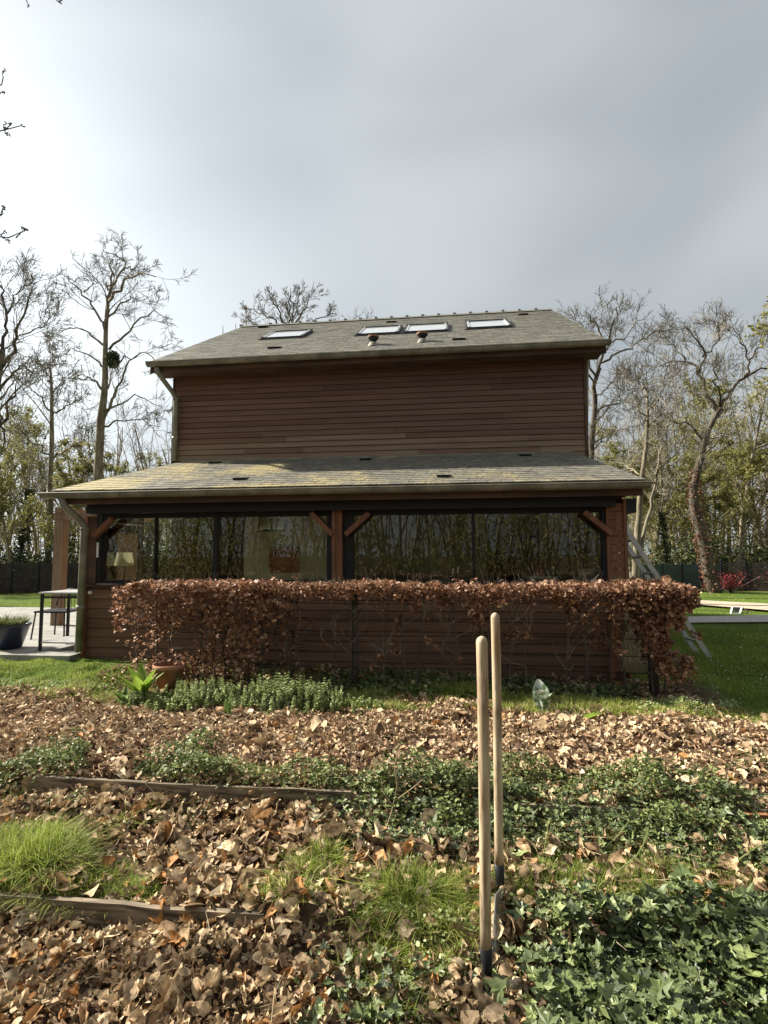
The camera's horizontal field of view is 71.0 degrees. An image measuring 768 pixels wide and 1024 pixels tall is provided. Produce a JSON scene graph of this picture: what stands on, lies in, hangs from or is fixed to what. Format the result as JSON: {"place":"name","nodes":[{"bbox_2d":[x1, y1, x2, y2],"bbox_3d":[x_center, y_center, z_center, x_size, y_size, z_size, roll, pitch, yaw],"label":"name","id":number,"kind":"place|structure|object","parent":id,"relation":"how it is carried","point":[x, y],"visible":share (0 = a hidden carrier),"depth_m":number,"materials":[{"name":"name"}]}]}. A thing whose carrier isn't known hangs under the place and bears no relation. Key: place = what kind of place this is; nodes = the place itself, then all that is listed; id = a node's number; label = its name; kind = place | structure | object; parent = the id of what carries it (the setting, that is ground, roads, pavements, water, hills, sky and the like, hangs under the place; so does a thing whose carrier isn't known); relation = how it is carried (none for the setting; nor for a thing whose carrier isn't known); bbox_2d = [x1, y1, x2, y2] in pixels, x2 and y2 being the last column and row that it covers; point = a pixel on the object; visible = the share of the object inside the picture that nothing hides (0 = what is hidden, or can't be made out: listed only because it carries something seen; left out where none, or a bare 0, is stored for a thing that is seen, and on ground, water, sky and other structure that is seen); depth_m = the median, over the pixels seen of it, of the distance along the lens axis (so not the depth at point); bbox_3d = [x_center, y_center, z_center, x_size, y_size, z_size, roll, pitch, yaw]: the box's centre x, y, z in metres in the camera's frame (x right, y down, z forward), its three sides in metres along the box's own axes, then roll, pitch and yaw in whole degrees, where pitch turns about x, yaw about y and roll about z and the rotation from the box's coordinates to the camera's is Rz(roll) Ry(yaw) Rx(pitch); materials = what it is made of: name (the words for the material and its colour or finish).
{"place":"outdoors","nodes":[
{"label":"outdoors","id":0,"kind":"place"},
{"bbox_2d":[0,592,76,607],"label":"grass","id":1,"kind":"structure","parent":0,"point":[75,599],"depth_m":17.64,"materials":[{"name":"plant"}]},
{"bbox_2d":[0,607,79,660],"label":"terrace","id":2,"kind":"structure","parent":0,"point":[28,650],"depth_m":8.13,"materials":[{"name":"concrete"}]},
{"bbox_2d":[0,613,44,649],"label":"blue planter","id":3,"kind":"object","parent":2,"relation":"on","point":[13,632],"visible":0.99,"depth_m":7.43,"materials":[{"name":"ceramic"}]},
{"bbox_2d":[30,588,76,639],"bbox_3d":[-5.149,1.608,8.557,0.574,0.759,0.530,-1,-4,7],"label":"garden chair","id":4,"kind":"object","parent":2,"relation":"on","point":[60,610],"visible":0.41,"depth_m":8.45,"materials":[{"name":"black metal"}]},
{"bbox_2d":[38,589,77,650],"bbox_3d":[-4.366,1.513,7.604,0.679,0.792,0.600,-1,-4,7],"label":"terrace table","id":5,"kind":"object","parent":2,"relation":"on","point":[67,639],"visible":0.54,"depth_m":7.38,"materials":[{"name":"metal"}]},
{"bbox_2d":[50,507,170,625],"bbox_3d":[-4.549,1.105,11.374,3.008,2.189,3.120,-1,-4,7],"label":"pergola","id":6,"kind":"object","parent":2,"relation":"on","point":[61,518],"visible":0.69,"depth_m":10.05,"materials":[{"name":"brown wood"}]},
{"bbox_2d":[0,554,767,1023],"bbox_3d":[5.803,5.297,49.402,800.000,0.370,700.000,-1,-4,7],"label":"ground","id":7,"kind":"structure","parent":0,"point":[692,688],"depth_m":3.67,"materials":[{"name":"soil"}]},
{"bbox_2d":[0,444,42,562],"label":"leafing tree","id":8,"kind":"object","parent":7,"relation":"on","point":[15,522],"visible":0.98,"depth_m":21.81,"materials":[{"name":"green plant"}]},
{"bbox_2d":[0,404,45,560],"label":"budding tree","id":9,"kind":"object","parent":7,"relation":"on","point":[30,411],"visible":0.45,"depth_m":31.92,"materials":[{"name":"green plant"}]},
{"bbox_2d":[0,423,48,560],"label":"budding tree","id":10,"kind":"object","parent":7,"relation":"on","point":[35,435],"visible":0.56,"depth_m":27.90,"materials":[{"name":"green plant"}]},
{"bbox_2d":[0,417,53,562],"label":"ivy clad tree","id":11,"kind":"object","parent":7,"relation":"on","point":[17,495],"visible":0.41,"depth_m":26.81,"materials":[{"name":"green plant"}]},
{"bbox_2d":[0,0,61,243],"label":"bare tree","id":12,"kind":"object","parent":7,"relation":"on","point":[4,130],"visible":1,"depth_m":4.60,"materials":[{"name":"brown plant"}]},
{"bbox_2d":[0,246,75,457],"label":"spreading bare tree","id":13,"kind":"object","parent":7,"relation":"on","point":[7,360],"visible":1,"depth_m":15.48,"materials":[{"name":"brown plant"}]},
{"bbox_2d":[1,426,76,562],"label":"ivy clad tree","id":14,"kind":"object","parent":7,"relation":"on","point":[22,541],"visible":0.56,"depth_m":24.48,"materials":[{"name":"green plant"}]},
{"bbox_2d":[0,562,78,592],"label":"dark fence","id":15,"kind":"object","parent":7,"relation":"on","point":[39,574],"visible":0.57,"depth_m":21.72,"materials":[{"name":"black metal"}]},
{"bbox_2d":[10,416,71,544],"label":"budding tree","id":16,"kind":"object","parent":7,"relation":"on","point":[40,424],"visible":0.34,"depth_m":28.92,"materials":[{"name":"green plant"}]},
{"bbox_2d":[3,326,109,562],"bbox_3d":[-14.001,-2.203,23.135,4.941,11.860,3.098,-1,-5,14],"label":"slender bare tree","id":17,"kind":"object","parent":7,"relation":"on","point":[52,456],"visible":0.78,"depth_m":23.68,"materials":[{"name":"brown plant"}]},
{"bbox_2d":[31,459,85,562],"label":"leafing tree","id":18,"kind":"object","parent":7,"relation":"on","point":[45,526],"visible":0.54,"depth_m":22.76,"materials":[{"name":"green plant"}]},
{"bbox_2d":[0,677,117,699],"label":"ground cover","id":19,"kind":"object","parent":7,"relation":"on","point":[10,683],"visible":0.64,"depth_m":5.96,"materials":[{"name":"green plant"}]},
{"bbox_2d":[30,393,93,560],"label":"woodland tree","id":20,"kind":"object","parent":7,"relation":"on","point":[75,524],"visible":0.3,"depth_m":31.89,"materials":[{"name":"green plant"}]},
{"bbox_2d":[30,438,125,532],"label":"leafing tree","id":21,"kind":"object","parent":7,"relation":"on","point":[88,468],"visible":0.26,"depth_m":26.83,"materials":[{"name":"green plant"}]},
{"bbox_2d":[0,348,171,575],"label":"wood","id":22,"kind":"object","parent":7,"relation":"on","point":[119,450],"visible":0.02,"depth_m":33.31,"materials":[{"name":"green plant"}]},
{"bbox_2d":[0,533,171,593],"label":"undergrowth","id":23,"kind":"object","parent":7,"relation":"on","point":[162,566],"visible":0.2,"depth_m":24.02,"materials":[{"name":"green plant"}]},
{"bbox_2d":[0,440,171,577],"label":"undergrowth","id":24,"kind":"object","parent":7,"relation":"on","point":[5,552],"visible":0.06,"depth_m":27.45,"materials":[{"name":"green plant"}]},
{"bbox_2d":[0,806,173,920],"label":"grass tuft","id":25,"kind":"object","parent":7,"relation":"on","point":[27,844],"visible":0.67,"depth_m":2.62,"materials":[{"name":"green plant"}]},
{"bbox_2d":[43,228,197,480],"bbox_3d":[-10.313,-4.324,21.355,8.400,15.531,3.861,-3,-5,35],"label":"tall bare tree","id":26,"kind":"object","parent":7,"relation":"on","point":[111,359],"visible":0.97,"depth_m":21.85,"materials":[{"name":"brown plant"}]},
{"bbox_2d":[104,394,159,576],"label":"woodland tree","id":27,"kind":"object","parent":7,"relation":"on","point":[139,452],"visible":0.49,"depth_m":30.23,"materials":[{"name":"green plant"}]},
{"bbox_2d":[0,892,264,927],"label":"edging board","id":28,"kind":"object","parent":7,"relation":"on","point":[122,911],"visible":0.67,"depth_m":2.38,"materials":[{"name":"brown wood"}]},
{"bbox_2d":[117,662,162,695],"bbox_3d":[-2.495,1.753,5.461,0.436,0.345,0.526,-1,-4,7],"label":"broad leaved plant","id":29,"kind":"object","parent":7,"relation":"on","point":[141,680],"visible":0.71,"depth_m":5.44,"materials":[{"name":"green plant"}]},
{"bbox_2d":[3,761,287,829],"bbox_3d":[-1.603,1.736,3.310,2.145,0.241,0.798,0,-4,-3],"label":"grass tuft","id":30,"kind":"object","parent":7,"relation":"on","point":[241,774],"visible":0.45,"depth_m":3.33,"materials":[{"name":"green plant"}]},
{"bbox_2d":[142,520,171,578],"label":"ivy clad tree","id":31,"kind":"object","parent":7,"relation":"on","point":[147,552],"visible":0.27,"depth_m":25.87,"materials":[{"name":"green plant"}]},
{"bbox_2d":[143,458,171,568],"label":"leafing tree","id":32,"kind":"object","parent":7,"relation":"on","point":[161,522],"visible":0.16,"depth_m":26.59,"materials":[{"name":"green plant"}]},
{"bbox_2d":[152,661,185,692],"bbox_3d":[-2.316,1.786,5.809,0.344,0.297,0.344,-1,-4,7],"label":"terracotta pot","id":33,"kind":"object","parent":7,"relation":"on","point":[169,675],"visible":0.84,"depth_m":5.70,"materials":[{"name":"orange ceramic"}]},
{"bbox_2d":[30,775,351,814],"bbox_3d":[-1.253,1.787,3.402,2.120,0.148,0.037,-1,-4,7],"label":"edging board","id":34,"kind":"object","parent":7,"relation":"on","point":[60,782],"visible":0.56,"depth_m":3.37,"materials":[{"name":"brown wood"}]},
{"bbox_2d":[0,650,468,701],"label":"grass","id":35,"kind":"structure","parent":7,"relation":"on","point":[12,664],"depth_m":6.34,"materials":[{"name":"green plant"}]},
{"bbox_2d":[116,669,385,719],"bbox_3d":[-1.374,1.767,5.291,2.831,0.364,0.790,-1,-4,7],"label":"nettle patch","id":36,"kind":"object","parent":7,"relation":"on","point":[276,695],"visible":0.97,"depth_m":5.17,"materials":[{"name":"green plant"}]},
{"bbox_2d":[232,281,338,324],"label":"round crowned tree","id":37,"kind":"object","parent":7,"relation":"on","point":[287,308],"visible":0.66,"depth_m":30.07,"materials":[{"name":"brown plant"}]},
{"bbox_2d":[237,832,377,912],"bbox_3d":[-0.388,1.706,2.638,0.707,0.171,0.837,1,-5,-12],"label":"grass tuft","id":38,"kind":"object","parent":7,"relation":"on","point":[313,867],"visible":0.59,"depth_m":2.58,"materials":[{"name":"green plant"}]},
{"bbox_2d":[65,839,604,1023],"bbox_3d":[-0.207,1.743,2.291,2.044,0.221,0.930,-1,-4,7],"label":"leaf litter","id":39,"kind":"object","parent":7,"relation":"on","point":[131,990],"visible":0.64,"depth_m":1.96,"materials":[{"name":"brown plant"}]},
{"bbox_2d":[38,308,651,679],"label":"timber house","id":40,"kind":"structure","parent":7,"relation":"on","point":[445,447],"depth_m":7.99,"materials":[{"name":"brown wood"}]},
{"bbox_2d":[97,515,143,579],"bbox_3d":[-3.893,0.802,7.948,0.060,1.540,1.069,-1,-4,7],"label":"side window","id":41,"kind":"structure","parent":40,"relation":"in","point":[121,538],"depth_m":8.09,"materials":[{"name":"clear glass"}]},
{"bbox_2d":[114,553,134,578],"bbox_3d":[-3.761,1.270,7.764,0.270,1.367,0.270,-1,-4,7],"label":"floor lamp","id":42,"kind":"object","parent":40,"relation":"on","point":[124,559],"visible":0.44,"depth_m":7.72,"materials":[{"name":"fabric"}]},
{"bbox_2d":[101,511,331,583],"bbox_3d":[-2.249,0.471,7.115,3.157,0.953,0.070,-1,-4,7],"label":"window","id":43,"kind":"structure","parent":40,"relation":"in","point":[216,528],"depth_m":7.16,"materials":[{"name":"black metal"}]},
{"bbox_2d":[258,517,285,531],"bbox_3d":[-1.738,0.149,8.345,0.438,0.303,0.039,-1,-4,7],"label":"inner window","id":44,"kind":"structure","parent":40,"relation":"in","point":[264,523],"depth_m":8.32,"materials":[{"name":"clear glass"}]},
{"bbox_2d":[269,547,298,572],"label":"wall panel","id":45,"kind":"structure","parent":40,"relation":"attached to","point":[283,559],"depth_m":8.27,"materials":[{"name":"brown wood"}]},
{"bbox_2d":[347,508,603,584],"bbox_3d":[1.104,0.426,6.726,3.179,0.953,0.070,-1,-4,7],"label":"window","id":46,"kind":"structure","parent":40,"relation":"in","point":[542,510],"depth_m":6.70,"materials":[{"name":"black metal"}]},
{"bbox_2d":[546,568,577,579],"bbox_3d":[2.336,1.295,6.912,0.400,1.123,0.390,-1,-4,7],"label":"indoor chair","id":47,"kind":"object","parent":40,"relation":"in","point":[566,574],"visible":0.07,"depth_m":7.11,"materials":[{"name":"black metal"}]},
{"bbox_2d":[0,764,767,963],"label":"leaf litter","id":48,"kind":"object","parent":7,"relation":"on","point":[191,889],"visible":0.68,"depth_m":2.75,"materials":[{"name":"brown plant"}]},
{"bbox_2d":[0,683,767,814],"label":"leaf litter","id":49,"kind":"object","parent":7,"relation":"on","point":[454,739],"visible":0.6,"depth_m":4.17,"materials":[{"name":"brown plant"}]},
{"bbox_2d":[0,889,767,1023],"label":"leaf litter","id":50,"kind":"object","parent":7,"relation":"on","point":[166,987],"visible":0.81,"depth_m":2.03,"materials":[{"name":"brown plant"}]},
{"bbox_2d":[0,727,767,841],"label":"ground cover","id":51,"kind":"object","parent":7,"relation":"on","point":[670,806],"visible":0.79,"depth_m":3.40,"materials":[{"name":"green plant"}]},
{"bbox_2d":[0,698,767,1023],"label":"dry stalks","id":52,"kind":"object","parent":7,"relation":"on","point":[360,836],"visible":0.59,"depth_m":2.83,"materials":[{"name":"brown plant"}]},
{"bbox_2d":[4,789,767,911],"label":"ground cover","id":53,"kind":"object","parent":7,"relation":"on","point":[537,856],"visible":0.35,"depth_m":2.71,"materials":[{"name":"green plant"}]},
{"bbox_2d":[71,655,706,703],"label":"leaf litter","id":54,"kind":"object","parent":7,"relation":"on","point":[675,692],"visible":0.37,"depth_m":6.20,"materials":[{"name":"brown plant"}]},
{"bbox_2d":[33,680,767,724],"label":"grass","id":55,"kind":"structure","parent":7,"relation":"on","point":[585,701],"depth_m":5.05,"materials":[{"name":"green plant"}]},
{"bbox_2d":[294,937,508,1023],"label":"ivy","id":56,"kind":"object","parent":7,"relation":"on","point":[370,1012],"visible":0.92,"depth_m":1.94,"materials":[{"name":"green plant"}]},
{"bbox_2d":[108,569,702,697],"bbox_3d":[0.066,1.301,5.854,6.230,1.357,0.656,-1,-4,7],"label":"beech hedge","id":57,"kind":"object","parent":7,"relation":"on","point":[658,598],"visible":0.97,"depth_m":5.76,"materials":[{"name":"brown plant"}]},
{"bbox_2d":[170,591,659,697],"bbox_3d":[0.256,1.477,5.955,5.520,1.172,0.100,-1,-4,7],"label":"wire trellis","id":58,"kind":"object","parent":7,"relation":"on","point":[356,652],"visible":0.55,"depth_m":5.97,"materials":[{"name":"black metal"}]},
{"bbox_2d":[316,841,524,1023],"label":"grass tuft","id":59,"kind":"object","parent":7,"relation":"on","point":[407,895],"visible":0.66,"depth_m":2.33,"materials":[{"name":"green plant"}]},
{"bbox_2d":[305,871,549,1023],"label":"ground cover","id":60,"kind":"object","parent":7,"relation":"on","point":[443,963],"visible":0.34,"depth_m":2.18,"materials":[{"name":"green plant"}]},
{"bbox_2d":[344,676,531,701],"bbox_3d":[0.507,1.826,5.564,2.210,0.230,0.870,-1,-4,7],"label":"grass tuft","id":61,"kind":"object","parent":7,"relation":"on","point":[444,687],"visible":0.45,"depth_m":5.54,"materials":[{"name":"green plant"}]},
{"bbox_2d":[308,666,641,700],"bbox_3d":[1.001,1.869,5.795,3.629,0.240,0.848,-1,-4,7],"label":"ground cover","id":62,"kind":"object","parent":7,"relation":"on","point":[602,688],"visible":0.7,"depth_m":5.74,"materials":[{"name":"green plant"}]},
{"bbox_2d":[476,636,495,991],"bbox_3d":[0.388,1.221,2.073,0.057,1.493,0.223,-1,-5,13],"label":"spade","id":63,"kind":"object","parent":7,"relation":"on","point":[485,946],"visible":0.98,"depth_m":2.02,"materials":[{"name":"brown wood"}]},
{"bbox_2d":[491,613,504,959],"bbox_3d":[0.494,1.130,2.374,0.053,1.342,0.391,-1,-5,14],"label":"spade","id":64,"kind":"object","parent":7,"relation":"on","point":[497,752],"visible":0.97,"depth_m":2.48,"materials":[{"name":"brown wood"}]},
{"bbox_2d":[354,794,672,821],"bbox_3d":[0.755,1.787,3.177,1.880,0.146,0.033,-1,-4,7],"label":"edging board","id":65,"kind":"object","parent":7,"relation":"on","point":[552,808],"visible":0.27,"depth_m":3.15,"materials":[{"name":"brown wood"}]},
{"bbox_2d":[307,764,767,875],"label":"ivy","id":66,"kind":"object","parent":7,"relation":"on","point":[508,828],"visible":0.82,"depth_m":3.00,"materials":[{"name":"green plant"}]},
{"bbox_2d":[533,679,551,710],"bbox_3d":[1.440,1.710,4.955,0.184,0.281,0.181,3,-5,-35],"label":"foxglove leaf","id":67,"kind":"object","parent":7,"relation":"on","point":[541,696],"visible":0.87,"depth_m":4.93,"materials":[{"name":"green plant"}]},
{"bbox_2d":[555,281,681,514],"bbox_3d":[7.951,-2.616,18.458,4.728,11.156,3.995,-1,-4,7],"label":"fork tree","id":68,"kind":"object","parent":7,"relation":"on","point":[593,427],"visible":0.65,"depth_m":18.64,"materials":[{"name":"brown plant"}]},
{"bbox_2d":[475,828,767,885],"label":"grass tuft","id":69,"kind":"object","parent":7,"relation":"on","point":[596,855],"visible":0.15,"depth_m":2.72,"materials":[{"name":"green plant"}]},
{"bbox_2d":[491,851,767,928],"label":"grass tuft","id":70,"kind":"object","parent":7,"relation":"on","point":[572,877],"visible":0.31,"depth_m":2.54,"materials":[{"name":"green plant"}]},
{"bbox_2d":[496,860,767,1023],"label":"ivy","id":71,"kind":"object","parent":7,"relation":"on","point":[633,992],"visible":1,"depth_m":2.03,"materials":[{"name":"green plant"}]},
{"bbox_2d":[621,612,647,672],"bbox_3d":[2.825,1.422,6.026,0.404,0.738,0.207,-1,-4,7],"label":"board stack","id":72,"kind":"object","parent":7,"relation":"on","point":[631,666],"visible":0.3,"depth_m":6.00,"materials":[{"name":"grey wood"}]},
{"bbox_2d":[595,438,677,577],"bbox_3d":[11.332,0.051,24.935,3.384,6.832,3.278,3,-5,-33],"label":"leafing tree","id":73,"kind":"object","parent":7,"relation":"on","point":[638,468],"visible":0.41,"depth_m":24.44,"materials":[{"name":"green plant"}]},
{"bbox_2d":[538,801,767,889],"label":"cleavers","id":74,"kind":"object","parent":7,"relation":"on","point":[627,863],"visible":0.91,"depth_m":2.35,"materials":[{"name":"green plant"}]},
{"bbox_2d":[634,422,681,563],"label":"budding tree","id":75,"kind":"object","parent":7,"relation":"on","point":[664,454],"visible":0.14,"depth_m":30.94,"materials":[{"name":"green plant"}]},
{"bbox_2d":[632,466,689,564],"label":"ivy clad tree","id":76,"kind":"object","parent":7,"relation":"on","point":[664,538],"visible":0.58,"depth_m":24.22,"materials":[{"name":"green plant"}]},
{"bbox_2d":[590,326,733,596],"bbox_3d":[7.825,-1.065,15.201,3.670,7.310,5.190,-2,-5,20],"label":"twin stem tree","id":77,"kind":"object","parent":7,"relation":"on","point":[640,539],"visible":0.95,"depth_m":15.23,"materials":[{"name":"brown plant"}]},
{"bbox_2d":[619,356,705,564],"bbox_3d":[13.829,-1.895,27.261,3.955,11.053,4.442,0,-4,-8],"label":"woodland tree","id":78,"kind":"object","parent":7,"relation":"on","point":[660,505],"visible":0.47,"depth_m":27.17,"materials":[{"name":"green plant"}]},
{"bbox_2d":[627,526,711,657],"bbox_3d":[3.854,0.727,8.053,1.657,2.793,0.448,-1,-4,7],"label":"ladder","id":79,"kind":"object","parent":7,"relation":"on","point":[646,575],"visible":0.38,"depth_m":7.87,"materials":[{"name":"metal"}]},
{"bbox_2d":[588,324,767,583],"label":"wood","id":80,"kind":"object","parent":7,"relation":"on","point":[759,507],"visible":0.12,"depth_m":31.61,"materials":[{"name":"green plant"}]},
{"bbox_2d":[615,695,746,716],"bbox_3d":[2.836,1.806,5.081,2.532,0.190,0.631,-1,-4,7],"label":"ground cover","id":81,"kind":"object","parent":7,"relation":"on","point":[680,699],"visible":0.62,"depth_m":5.00,"materials":[{"name":"green plant"}]},
{"bbox_2d":[641,563,720,590],"bbox_3d":[11.571,2.527,20.946,3.496,1.090,0.088,1,-5,-12],"label":"green fence","id":82,"kind":"object","parent":7,"relation":"on","point":[689,570],"visible":0.48,"depth_m":20.96,"materials":[{"name":"black metal"}]},
{"bbox_2d":[614,419,767,585],"bbox_3d":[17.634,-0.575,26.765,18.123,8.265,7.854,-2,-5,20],"label":"undergrowth","id":83,"kind":"object","parent":7,"relation":"on","point":[733,545],"visible":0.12,"depth_m":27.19,"materials":[{"name":"green plant"}]},
{"bbox_2d":[647,453,739,563],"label":"leafing tree","id":84,"kind":"object","parent":7,"relation":"on","point":[679,499],"visible":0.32,"depth_m":27.09,"materials":[{"name":"green plant"}]},
{"bbox_2d":[636,298,767,592],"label":"leaning tree","id":85,"kind":"object","parent":7,"relation":"on","point":[708,568],"visible":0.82,"depth_m":19.89,"materials":[{"name":"brown plant"}]},
{"bbox_2d":[655,449,752,547],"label":"leafing tree","id":86,"kind":"object","parent":7,"relation":"on","point":[713,476],"visible":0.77,"depth_m":23.35,"materials":[{"name":"green plant"}]},
{"bbox_2d":[665,370,755,558],"bbox_3d":[15.913,-1.648,26.057,5.213,10.371,3.082,1,-5,-16],"label":"budding tree","id":87,"kind":"object","parent":7,"relation":"on","point":[709,412],"visible":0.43,"depth_m":26.02,"materials":[{"name":"green plant"}]},
{"bbox_2d":[673,393,766,561],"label":"budding tree","id":88,"kind":"object","parent":7,"relation":"on","point":[743,424],"visible":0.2,"depth_m":30.05,"materials":[{"name":"green plant"}]},
{"bbox_2d":[679,571,767,592],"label":"red shrub","id":89,"kind":"object","parent":7,"relation":"on","point":[731,587],"visible":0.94,"depth_m":19.98,"materials":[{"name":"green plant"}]},
{"bbox_2d":[684,372,764,555],"bbox_3d":[19.099,-1.898,29.944,5.762,11.463,3.406,1,-5,-17],"label":"budding tree","id":90,"kind":"object","parent":7,"relation":"on","point":[723,391],"visible":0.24,"depth_m":29.80,"materials":[{"name":"green plant"}]},
{"bbox_2d":[695,600,767,609],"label":"sandy drive","id":91,"kind":"structure","parent":7,"relation":"on","point":[762,606],"depth_m":14.84,"materials":[{"name":"beige sand"}]},
{"bbox_2d":[696,354,767,580],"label":"woodland tree","id":92,"kind":"object","parent":7,"relation":"on","point":[752,456],"visible":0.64,"depth_m":25.22,"materials":[{"name":"green plant"}]},
{"bbox_2d":[703,439,767,585],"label":"leafing tree","id":93,"kind":"object","parent":7,"relation":"on","point":[746,474],"visible":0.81,"depth_m":23.58,"materials":[{"name":"green plant"}]},
{"bbox_2d":[709,432,767,562],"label":"leafing tree","id":94,"kind":"object","parent":7,"relation":"on","point":[721,442],"visible":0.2,"depth_m":26.44,"materials":[{"name":"green plant"}]},
{"bbox_2d":[720,560,767,590],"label":"woven fence","id":95,"kind":"object","parent":7,"relation":"on","point":[745,564],"visible":0.82,"depth_m":20.95,"materials":[{"name":"brown wood"}]},
{"bbox_2d":[721,388,767,490],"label":"budding tree","id":96,"kind":"object","parent":7,"relation":"on","point":[760,414],"visible":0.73,"depth_m":25.13,"materials":[{"name":"green plant"}]},
{"bbox_2d":[739,296,767,401],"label":"leafing tree","id":97,"kind":"object","parent":7,"relation":"on","point":[764,326],"visible":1,"depth_m":10.76,"materials":[{"name":"green plant"}]},
{"bbox_2d":[0,0,767,556],"label":"sky","id":98,"kind":"structure","parent":0,"point":[401,158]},
{"bbox_2d":[472,626,767,709],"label":"grass","id":99,"kind":"structure","parent":0,"point":[719,658],"depth_m":7.43,"materials":[{"name":"green plant"}]},
{"bbox_2d":[686,593,767,624],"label":"grass","id":100,"kind":"structure","parent":0,"point":[722,608],"depth_m":13.75,"materials":[{"name":"green plant"}]},
{"bbox_2d":[688,615,767,622],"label":"gravel path","id":101,"kind":"structure","parent":0,"point":[741,618],"depth_m":11.90,"materials":[{"name":"grey gravel"}]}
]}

